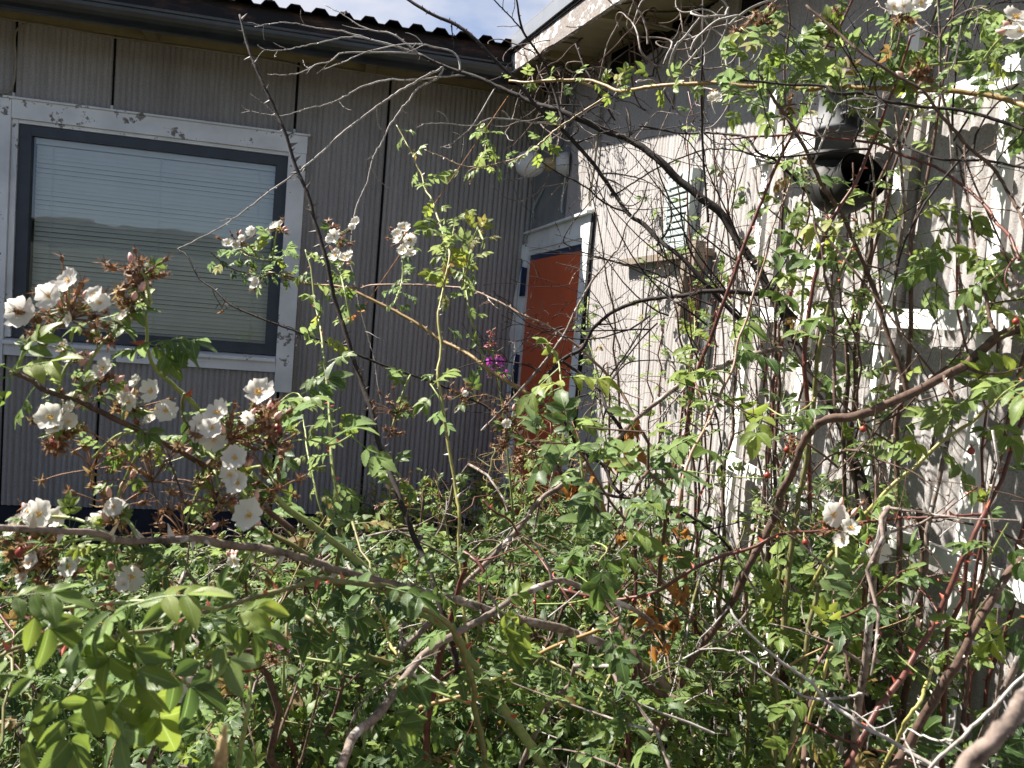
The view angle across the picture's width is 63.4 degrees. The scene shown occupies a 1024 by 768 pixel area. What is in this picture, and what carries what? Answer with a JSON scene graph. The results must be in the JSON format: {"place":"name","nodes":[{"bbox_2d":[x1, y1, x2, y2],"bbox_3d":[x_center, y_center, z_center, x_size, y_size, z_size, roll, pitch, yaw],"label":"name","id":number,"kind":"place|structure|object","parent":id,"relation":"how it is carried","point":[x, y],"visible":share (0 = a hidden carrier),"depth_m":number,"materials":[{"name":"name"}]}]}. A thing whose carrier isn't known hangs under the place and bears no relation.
{"place":"outdoors","nodes":[
{"label":"outdoors","id":0,"kind":"place"},
{"bbox_2d":[6,571,598,765],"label":"ground","id":1,"kind":"structure","parent":0,"point":[89,593],"depth_m":4.57,"materials":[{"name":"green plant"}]},
{"bbox_2d":[45,503,400,639],"bbox_3d":[-1.033,0.856,2.870,0.928,0.899,1.229,7,5,22],"label":"rose bush","id":2,"kind":"object","parent":1,"relation":"on","point":[193,562],"visible":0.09,"depth_m":2.68,"materials":[{"name":"green plant"}]},
{"bbox_2d":[0,508,507,767],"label":"rose bush","id":3,"kind":"object","parent":1,"relation":"on","point":[8,630],"visible":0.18,"depth_m":1.67,"materials":[{"name":"green plant"}]},
{"bbox_2d":[66,466,491,603],"bbox_3d":[-0.928,0.768,3.986,1.568,0.919,1.763,7,5,24],"label":"rose bush","id":4,"kind":"object","parent":1,"relation":"on","point":[329,531],"visible":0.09,"depth_m":3.92,"materials":[{"name":"green plant"}]},
{"bbox_2d":[18,463,633,766],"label":"rose bush","id":5,"kind":"object","parent":1,"relation":"on","point":[451,577],"visible":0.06,"depth_m":2.30,"materials":[{"name":"green plant"}]},
{"bbox_2d":[68,512,704,767],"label":"rose bush","id":6,"kind":"object","parent":1,"relation":"on","point":[621,659],"visible":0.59,"depth_m":1.26,"materials":[{"name":"green plant"}]},
{"bbox_2d":[0,530,511,767],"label":"rose cane","id":7,"kind":"object","parent":6,"relation":"attached to","point":[412,606],"visible":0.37,"depth_m":0.91,"materials":[{"name":"green plant"}]},
{"bbox_2d":[0,612,150,767],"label":"leaf spray","id":8,"kind":"object","parent":7,"relation":"attached to","point":[95,717],"visible":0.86,"depth_m":0.66,"materials":[{"name":"plant"}]},
{"bbox_2d":[74,658,228,767],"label":"leaf spray","id":9,"kind":"object","parent":8,"relation":"attached to","point":[162,731],"visible":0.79,"depth_m":0.69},
{"bbox_2d":[65,584,233,713],"bbox_3d":[-0.275,0.198,0.627,0.126,0.099,0.048,5,5,6],"label":"leaf spray","id":10,"kind":"object","parent":7,"relation":"attached to","point":[149,677],"visible":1,"depth_m":0.62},
{"bbox_2d":[0,583,95,668],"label":"leaf spray","id":11,"kind":"object","parent":10,"relation":"attached to","point":[65,626],"visible":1,"depth_m":0.62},
{"bbox_2d":[139,564,290,697],"bbox_3d":[-0.240,0.194,0.662,0.126,0.104,0.048,5,5,-3],"label":"leaf spray","id":12,"kind":"object","parent":7,"relation":"attached to","point":[234,637],"visible":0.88,"depth_m":0.66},
{"bbox_2d":[280,594,381,668],"bbox_3d":[-0.212,0.289,0.957,0.123,0.081,0.049,5,5,-4],"label":"leaf spray","id":13,"kind":"object","parent":7,"relation":"attached to","point":[304,642],"visible":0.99,"depth_m":0.96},
{"bbox_2d":[160,393,372,599],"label":"rose cane","id":14,"kind":"object","parent":6,"relation":"attached to","point":[247,513],"visible":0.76,"depth_m":0.98,"materials":[{"name":"green plant"}]},
{"bbox_2d":[3,252,297,545],"bbox_3d":[-0.403,0.037,0.980,0.347,0.359,0.152,2,5,-30],"label":"rose cane","id":15,"kind":"object","parent":14,"relation":"on","point":[63,424],"visible":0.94,"depth_m":0.95,"materials":[{"name":"white plant"}]},
{"bbox_2d":[0,321,83,405],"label":"leaf spray","id":16,"kind":"object","parent":15,"relation":"attached to","point":[37,370],"visible":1,"depth_m":0.85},
{"bbox_2d":[92,245,551,767],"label":"rose cane","id":17,"kind":"object","parent":6,"relation":"attached to","point":[209,423],"visible":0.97,"depth_m":0.96,"materials":[{"name":"green plant"}]},
{"bbox_2d":[110,337,218,380],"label":"leaf spray","id":18,"kind":"object","parent":17,"relation":"attached to","point":[183,350],"visible":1,"depth_m":0.95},
{"bbox_2d":[272,400,396,479],"bbox_3d":[-0.248,0.079,1.149,0.170,0.109,0.112,5,5,2],"label":"rose spray","id":19,"kind":"object","parent":17,"relation":"attached to","point":[381,458],"visible":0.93,"depth_m":1.16,"materials":[{"name":"green plant"}]},
{"bbox_2d":[0,490,688,724],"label":"rose cane","id":20,"kind":"object","parent":6,"relation":"on","point":[37,515],"visible":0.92,"depth_m":0.94,"materials":[{"name":"brown plant"}]},
{"bbox_2d":[633,143,1023,763],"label":"rose cane","id":21,"kind":"object","parent":20,"relation":"attached to","point":[796,448],"visible":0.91,"depth_m":1.25,"materials":[{"name":"brown plant"}]},
{"bbox_2d":[721,114,1021,286],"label":"rose cane","id":22,"kind":"object","parent":21,"relation":"attached to","point":[994,220],"visible":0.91,"depth_m":1.30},
{"bbox_2d":[905,179,1008,291],"bbox_3d":[0.665,-0.224,1.244,0.154,0.170,0.087,6,5,17],"label":"rose spray","id":23,"kind":"object","parent":21,"relation":"attached to","point":[924,268],"visible":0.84,"depth_m":1.25,"materials":[{"name":"green plant"}]},
{"bbox_2d":[893,227,1012,318],"bbox_3d":[0.674,-0.172,1.291,0.113,0.142,0.177,2,5,-29],"label":"rose spray","id":24,"kind":"object","parent":23,"relation":"attached to","point":[908,282],"visible":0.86,"depth_m":1.31,"materials":[{"name":"green plant"}]},
{"bbox_2d":[396,125,471,651],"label":"rose cane","id":25,"kind":"object","parent":6,"relation":"attached to","point":[428,273],"visible":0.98,"depth_m":1.69,"materials":[{"name":"green plant"}]},
{"bbox_2d":[380,222,421,312],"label":"rose cane","id":26,"kind":"object","parent":25,"relation":"attached to","point":[408,240],"visible":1,"depth_m":1.92,"materials":[{"name":"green plant"}]},
{"bbox_2d":[428,209,500,296],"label":"rose cane","id":27,"kind":"object","parent":25,"relation":"attached to","point":[461,235],"visible":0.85,"depth_m":1.73,"materials":[{"name":"green plant"}]},
{"bbox_2d":[336,531,654,767],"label":"rose cane","id":28,"kind":"object","parent":6,"relation":"attached to","point":[357,731],"visible":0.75,"depth_m":1.06,"materials":[{"name":"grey plant"}]},
{"bbox_2d":[347,647,446,751],"bbox_3d":[-0.134,0.365,0.958,0.117,0.114,0.060,4,5,-13],"label":"leaf spray","id":29,"kind":"object","parent":28,"relation":"attached to","point":[405,731],"visible":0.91,"depth_m":0.95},
{"bbox_2d":[497,578,533,666],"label":"leaf spray","id":30,"kind":"object","parent":28,"relation":"hanging from","point":[515,639],"visible":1,"depth_m":1.05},
{"bbox_2d":[554,520,643,578],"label":"rose spray","id":31,"kind":"object","parent":28,"relation":"attached to","point":[577,558],"visible":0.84,"depth_m":1.20,"materials":[{"name":"green plant"}]},
{"bbox_2d":[477,618,541,714],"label":"leaf spray","id":32,"kind":"object","parent":6,"relation":"attached to","point":[487,702],"visible":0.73,"depth_m":1.10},
{"bbox_2d":[0,429,776,767],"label":"rose bush","id":33,"kind":"object","parent":1,"relation":"on","point":[430,561],"visible":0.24,"depth_m":1.61,"materials":[{"name":"green plant"}]},
{"bbox_2d":[273,361,352,429],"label":"rose spray","id":34,"kind":"object","parent":33,"relation":"attached to","point":[334,380],"visible":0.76,"depth_m":1.31,"materials":[{"name":"green plant"}]},
{"bbox_2d":[292,249,371,567],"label":"rose cane","id":35,"kind":"object","parent":33,"relation":"attached to","point":[321,423],"visible":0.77,"depth_m":1.55,"materials":[{"name":"green plant"}]},
{"bbox_2d":[238,14,461,671],"bbox_3d":[-0.294,-0.187,1.651,0.185,1.203,0.920,0,6,-44],"label":"rose cane","id":36,"kind":"object","parent":33,"relation":"on","point":[409,497],"visible":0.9,"depth_m":1.59,"materials":[{"name":"brown plant"}]},
{"bbox_2d":[516,337,620,507],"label":"rose cane","id":37,"kind":"object","parent":33,"relation":"on","point":[531,401],"visible":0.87,"depth_m":1.34,"materials":[{"name":"green plant"}]},
{"bbox_2d":[283,421,586,672],"bbox_3d":[-0.297,0.686,3.498,1.356,1.259,2.338,4,5,-13],"label":"rose bush","id":38,"kind":"object","parent":1,"relation":"on","point":[479,512],"visible":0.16,"depth_m":3.58,"materials":[{"name":"green plant"}]},
{"bbox_2d":[289,453,584,673],"bbox_3d":[-0.260,0.761,3.070,1.240,1.195,0.928,4,5,-13],"label":"rose bush","id":39,"kind":"object","parent":1,"relation":"on","point":[430,492],"visible":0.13,"depth_m":2.93,"materials":[{"name":"green plant"}]},
{"bbox_2d":[0,470,937,767],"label":"undergrowth","id":40,"kind":"object","parent":1,"relation":"on","point":[560,732],"visible":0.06,"depth_m":1.39,"materials":[{"name":"green plant"}]},
{"bbox_2d":[398,346,789,652],"bbox_3d":[0.182,0.182,1.555,0.803,0.556,0.128,2,5,-33],"label":"rose cane","id":41,"kind":"object","parent":40,"relation":"on","point":[641,457],"visible":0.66,"depth_m":1.48,"materials":[{"name":"grey plant"}]},
{"bbox_2d":[0,0,1023,767],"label":"house","id":42,"kind":"structure","parent":1,"relation":"on","point":[126,126],"depth_m":4.56,"materials":[{"name":"grey paint"}]},
{"bbox_2d":[0,95,309,392],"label":"window","id":43,"kind":"structure","parent":42,"relation":"in","point":[23,120],"depth_m":4.64,"materials":[{"name":"glass"}]},
{"bbox_2d":[509,244,581,565],"bbox_3d":[0.138,0.148,4.583,0.060,1.764,1.135,4,5,-13],"label":"door","id":44,"kind":"structure","parent":42,"relation":"in","point":[546,265],"depth_m":4.55,"materials":[{"name":"orange paint"}]},
{"bbox_2d":[475,0,768,244],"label":"dead vine","id":45,"kind":"object","parent":42,"relation":"hanging from","point":[603,59],"visible":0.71,"depth_m":3.60,"materials":[{"name":"brown plant"}]},
{"bbox_2d":[619,240,719,366],"bbox_3d":[0.510,-0.289,2.979,0.071,0.390,0.820,4,5,-13],"label":"wooden bracket","id":46,"kind":"object","parent":42,"relation":"attached to","point":[684,278],"visible":0.53,"depth_m":2.68,"materials":[{"name":"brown wood"}]},
{"bbox_2d":[662,168,701,250],"bbox_3d":[0.581,-0.595,2.851,0.032,0.260,0.200,4,5,-13],"label":"vent","id":47,"kind":"object","parent":42,"relation":"attached to","point":[694,173],"depth_m":2.82,"materials":[{"name":"metal"}]},
{"bbox_2d":[807,68,911,214],"bbox_3d":[0.747,-0.521,1.782,0.175,0.320,0.226,4,5,-13],"label":"wall lamp","id":48,"kind":"object","parent":42,"relation":"attached to","point":[836,164],"visible":0.7,"depth_m":1.78,"materials":[{"name":"black plastic"}]},
{"bbox_2d":[290,463,772,767],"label":"rose bush","id":49,"kind":"object","parent":1,"relation":"on","point":[625,573],"visible":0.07,"depth_m":2.33,"materials":[{"name":"green plant"}]},
{"bbox_2d":[465,362,659,709],"bbox_3d":[0.164,0.670,2.589,0.656,1.514,0.796,4,5,-13],"label":"rose bush","id":50,"kind":"object","parent":1,"relation":"on","point":[529,465],"visible":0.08,"depth_m":2.52,"materials":[{"name":"green plant"}]},
{"bbox_2d":[237,389,1019,767],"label":"rose bush","id":51,"kind":"object","parent":1,"relation":"on","point":[599,593],"visible":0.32,"depth_m":1.42,"materials":[{"name":"green plant"}]},
{"bbox_2d":[268,264,612,532],"bbox_3d":[-0.232,0.003,1.875,0.978,0.517,0.192,7,5,30],"label":"rose cane","id":52,"kind":"object","parent":51,"relation":"attached to","point":[505,426],"visible":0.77,"depth_m":1.76,"materials":[{"name":"brown plant"}]},
{"bbox_2d":[207,249,298,298],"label":"rose cane","id":53,"kind":"object","parent":52,"relation":"attached to","point":[254,280],"visible":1,"depth_m":2.09,"materials":[{"name":"green plant"}]},
{"bbox_2d":[215,215,298,277],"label":"rose cane","id":54,"kind":"object","parent":53,"relation":"attached to","point":[263,236],"visible":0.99,"depth_m":2.03,"materials":[{"name":"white plant"}]},
{"bbox_2d":[177,248,544,455],"bbox_3d":[-0.361,-0.077,1.786,0.909,0.382,0.154,6,5,11],"label":"rose cane","id":55,"kind":"object","parent":52,"relation":"attached to","point":[402,401],"visible":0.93,"depth_m":1.78,"materials":[{"name":"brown plant"}]},
{"bbox_2d":[317,216,366,325],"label":"rose cane","id":56,"kind":"object","parent":55,"relation":"attached to","point":[337,254],"visible":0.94,"depth_m":1.92,"materials":[{"name":"green plant"}]},
{"bbox_2d":[178,4,880,758],"bbox_3d":[0.024,-0.218,2.010,1.743,1.595,0.612,7,5,21],"label":"rose cane","id":57,"kind":"object","parent":51,"relation":"attached to","point":[764,282],"visible":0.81,"depth_m":2.10,"materials":[{"name":"brown plant"}]},
{"bbox_2d":[615,417,690,744],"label":"rose cane","id":58,"kind":"object","parent":51,"relation":"attached to","point":[674,624],"visible":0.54,"depth_m":1.30,"materials":[{"name":"green plant"}]},
{"bbox_2d":[661,152,833,540],"bbox_3d":[0.398,-0.086,1.456,0.222,0.707,0.386,7,5,30],"label":"rose cane","id":59,"kind":"object","parent":51,"relation":"attached to","point":[680,452],"visible":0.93,"depth_m":1.48,"materials":[{"name":"green plant"}]},
{"bbox_2d":[769,153,840,328],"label":"rose cane","id":60,"kind":"object","parent":59,"relation":"attached to","point":[794,217],"visible":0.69,"depth_m":1.52,"materials":[{"name":"green plant"}]},
{"bbox_2d":[548,134,726,716],"bbox_3d":[0.464,0.309,2.799,0.531,2.233,0.836,1,6,-38],"label":"climbing rose","id":61,"kind":"object","parent":1,"relation":"on","point":[652,413],"visible":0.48,"depth_m":2.81,"materials":[{"name":"green plant"}]},
{"bbox_2d":[606,41,835,767],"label":"climbing rose","id":62,"kind":"object","parent":1,"relation":"on","point":[697,501],"visible":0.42,"depth_m":2.22,"materials":[{"name":"green plant"}]},
{"bbox_2d":[494,478,1023,767],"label":"rose bush","id":63,"kind":"object","parent":1,"relation":"on","point":[840,594],"visible":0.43,"depth_m":1.23,"materials":[{"name":"green plant"}]},
{"bbox_2d":[561,486,988,620],"bbox_3d":[0.378,0.242,1.261,0.591,0.265,0.127,7,5,25],"label":"rose cane","id":64,"kind":"object","parent":63,"relation":"attached to","point":[836,517],"visible":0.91,"depth_m":1.20,"materials":[{"name":"white plant"}]},
{"bbox_2d":[696,606,938,767],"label":"rose cane","id":65,"kind":"object","parent":63,"relation":"attached to","point":[867,728],"visible":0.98,"depth_m":1.05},
{"bbox_2d":[844,501,989,767],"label":"rose cane","id":66,"kind":"object","parent":63,"relation":"attached to","point":[891,691],"visible":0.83,"depth_m":1.12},
{"bbox_2d":[879,545,1023,767],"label":"rose cane","id":67,"kind":"object","parent":63,"relation":"attached to","point":[952,670],"visible":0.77,"depth_m":1.02,"materials":[{"name":"brown plant"}]},
{"bbox_2d":[926,613,1023,670],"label":"rose spray","id":68,"kind":"object","parent":67,"relation":"attached to","point":[985,647],"visible":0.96,"depth_m":1.03,"materials":[{"name":"green plant"}]},
{"bbox_2d":[944,523,1023,609],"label":"rose spray","id":69,"kind":"object","parent":67,"relation":"attached to","point":[1017,571],"visible":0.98,"depth_m":1.00,"materials":[{"name":"green plant"}]},
{"bbox_2d":[954,686,1023,767],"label":"rose cane","id":70,"kind":"object","parent":63,"relation":"attached to","point":[978,753],"visible":1,"depth_m":0.40,"materials":[{"name":"brown plant"}]},
{"bbox_2d":[525,462,1023,767],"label":"rose bush","id":71,"kind":"object","parent":1,"relation":"on","point":[766,600],"visible":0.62,"depth_m":1.45,"materials":[{"name":"green plant"}]},
{"bbox_2d":[500,422,758,580],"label":"rose cane","id":72,"kind":"object","parent":71,"relation":"attached to","point":[519,459],"visible":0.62,"depth_m":1.50,"materials":[{"name":"green plant"}]},
{"bbox_2d":[569,448,838,746],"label":"dead twigs","id":73,"kind":"object","parent":71,"relation":"attached to","point":[703,619],"visible":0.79,"depth_m":1.28,"materials":[{"name":"brown plant"}]},
{"bbox_2d":[780,216,900,635],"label":"rose cane","id":74,"kind":"object","parent":71,"relation":"on","point":[808,230],"visible":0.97,"depth_m":1.33,"materials":[{"name":"green plant"}]},
{"bbox_2d":[801,35,914,510],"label":"rose cane","id":75,"kind":"object","parent":74,"relation":"attached to","point":[805,338],"visible":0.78,"depth_m":1.35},
{"bbox_2d":[424,53,1023,168],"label":"rose cane","id":76,"kind":"object","parent":75,"relation":"attached to","point":[1018,145],"visible":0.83,"depth_m":1.50,"materials":[{"name":"green plant"}]},
{"bbox_2d":[565,0,778,143],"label":"dead vine","id":77,"kind":"object","parent":76,"relation":"attached to","point":[709,28],"visible":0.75,"depth_m":1.82,"materials":[{"name":"grey plant"}]},
{"bbox_2d":[707,48,1023,159],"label":"rose twig","id":78,"kind":"object","parent":76,"relation":"attached to","point":[716,96],"visible":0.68,"depth_m":1.38,"materials":[{"name":"green plant"}]},
{"bbox_2d":[859,0,932,94],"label":"rose twig","id":79,"kind":"object","parent":76,"relation":"attached to","point":[909,9],"visible":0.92,"depth_m":1.27,"materials":[{"name":"green plant"}]},
{"bbox_2d":[808,350,1023,590],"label":"rose cane","id":80,"kind":"object","parent":71,"relation":"on","point":[929,415],"visible":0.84,"depth_m":1.23,"materials":[{"name":"green plant"}]},
{"bbox_2d":[902,351,987,460],"bbox_3d":[0.666,0.033,1.252,0.115,0.168,0.152,8,6,35],"label":"rose spray","id":81,"kind":"object","parent":80,"relation":"attached to","point":[965,405],"visible":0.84,"depth_m":1.26,"materials":[{"name":"green plant"}]},
{"bbox_2d":[970,377,1023,425],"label":"rose spray","id":82,"kind":"object","parent":80,"relation":"attached to","point":[1016,407],"visible":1,"depth_m":1.01,"materials":[{"name":"green plant"}]},
{"bbox_2d":[680,0,884,767],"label":"climbing rose","id":83,"kind":"object","parent":1,"relation":"on","point":[841,370],"visible":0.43,"depth_m":1.86,"materials":[{"name":"green plant"}]},
{"bbox_2d":[712,0,973,767],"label":"climbing rose","id":84,"kind":"object","parent":1,"relation":"on","point":[847,434],"visible":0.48,"depth_m":1.58,"materials":[{"name":"green plant"}]},
{"bbox_2d":[693,25,1023,767],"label":"trellis","id":85,"kind":"object","parent":1,"relation":"on","point":[971,466],"visible":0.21,"depth_m":1.61,"materials":[{"name":"white paint"}]},
{"bbox_2d":[484,99,851,551],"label":"dead twigs","id":86,"kind":"object","parent":85,"relation":"attached to","point":[710,270],"visible":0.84,"depth_m":1.73,"materials":[{"name":"brown plant"}]},
{"bbox_2d":[407,0,772,319],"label":"rose cane","id":87,"kind":"object","parent":86,"relation":"attached to","point":[688,264],"visible":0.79,"depth_m":2.06,"materials":[{"name":"brown plant"}]},
{"bbox_2d":[462,208,729,450],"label":"dead twigs","id":88,"kind":"object","parent":86,"relation":"attached to","point":[621,330],"visible":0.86,"depth_m":1.78,"materials":[{"name":"brown plant"}]},
{"bbox_2d":[540,245,797,381],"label":"rose cane","id":89,"kind":"object","parent":86,"relation":"attached to","point":[789,312],"visible":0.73,"depth_m":1.71,"materials":[{"name":"brown plant"}]},
{"bbox_2d":[683,0,853,443],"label":"rose cane","id":90,"kind":"object","parent":86,"relation":"attached to","point":[791,110],"visible":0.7,"depth_m":1.52,"materials":[{"name":"brown plant"}]},
{"bbox_2d":[759,73,908,390],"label":"rose cane","id":91,"kind":"object","parent":86,"relation":"attached to","point":[885,330],"visible":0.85,"depth_m":1.39,"materials":[{"name":"brown plant"}]},
{"bbox_2d":[714,68,777,138],"bbox_3d":[0.379,-0.456,1.341,0.135,0.092,0.104,4,5,-13],"label":"rose twig","id":92,"kind":"object","parent":91,"relation":"attached to","point":[730,75],"visible":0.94,"depth_m":1.35,"materials":[{"name":"green plant"}]},
{"bbox_2d":[649,245,1023,645],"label":"dead twigs","id":93,"kind":"object","parent":85,"relation":"attached to","point":[888,417],"visible":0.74,"depth_m":1.31,"materials":[{"name":"brown plant"}]},
{"bbox_2d":[739,397,838,459],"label":"rose spray","id":94,"kind":"object","parent":93,"relation":"attached to","point":[750,439],"visible":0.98,"depth_m":1.14,"materials":[{"name":"green plant"}]},
{"bbox_2d":[700,0,1023,371],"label":"dead twigs","id":95,"kind":"object","parent":85,"relation":"attached to","point":[852,148],"visible":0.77,"depth_m":1.28,"materials":[{"name":"brown plant"}]},
{"bbox_2d":[756,0,849,98],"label":"rose twig","id":96,"kind":"object","parent":95,"relation":"attached to","point":[818,78],"visible":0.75,"depth_m":1.34,"materials":[{"name":"green plant"}]},
{"bbox_2d":[728,14,1023,179],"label":"rose cane","id":97,"kind":"object","parent":95,"relation":"attached to","point":[798,57],"visible":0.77,"depth_m":1.32,"materials":[{"name":"green plant"}]},
{"bbox_2d":[712,0,784,86],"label":"rose twig","id":98,"kind":"object","parent":97,"relation":"attached to","point":[730,39],"visible":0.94,"depth_m":1.34,"materials":[{"name":"green plant"}]},
{"bbox_2d":[753,22,837,75],"bbox_3d":[0.451,-0.549,1.368,0.116,0.096,0.132,4,5,-13],"label":"rose twig","id":99,"kind":"object","parent":97,"relation":"attached to","point":[821,64],"visible":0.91,"depth_m":1.33,"materials":[{"name":"green plant"}]},
{"bbox_2d":[805,4,1023,231],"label":"rose cane","id":100,"kind":"object","parent":97,"relation":"attached to","point":[963,142],"visible":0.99,"depth_m":1.17,"materials":[{"name":"brown plant"}]},
{"bbox_2d":[739,76,1023,130],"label":"rose cane","id":101,"kind":"object","parent":100,"relation":"attached to","point":[916,106],"visible":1,"depth_m":1.20,"materials":[{"name":"brown plant"}]},
{"bbox_2d":[820,0,1023,767],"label":"climbing rose","id":102,"kind":"object","parent":1,"relation":"on","point":[983,498],"visible":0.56,"depth_m":1.42,"materials":[{"name":"green plant"}]},
{"bbox_2d":[948,5,1023,101],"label":"rose twig","id":103,"kind":"object","parent":102,"relation":"attached to","point":[1001,24],"visible":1,"depth_m":1.22,"materials":[{"name":"green plant"}]},
{"bbox_2d":[971,268,1023,339],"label":"rose spray","id":104,"kind":"object","parent":102,"relation":"attached to","point":[999,309],"visible":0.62,"depth_m":1.20,"materials":[{"name":"green plant"}]},
{"bbox_2d":[948,244,1023,335],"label":"rose spray","id":105,"kind":"object","parent":104,"relation":"attached to","point":[967,297],"visible":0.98,"depth_m":1.15,"materials":[{"name":"green plant"}]},
{"bbox_2d":[252,0,551,42],"label":"sky","id":106,"kind":"structure","parent":0,"point":[479,17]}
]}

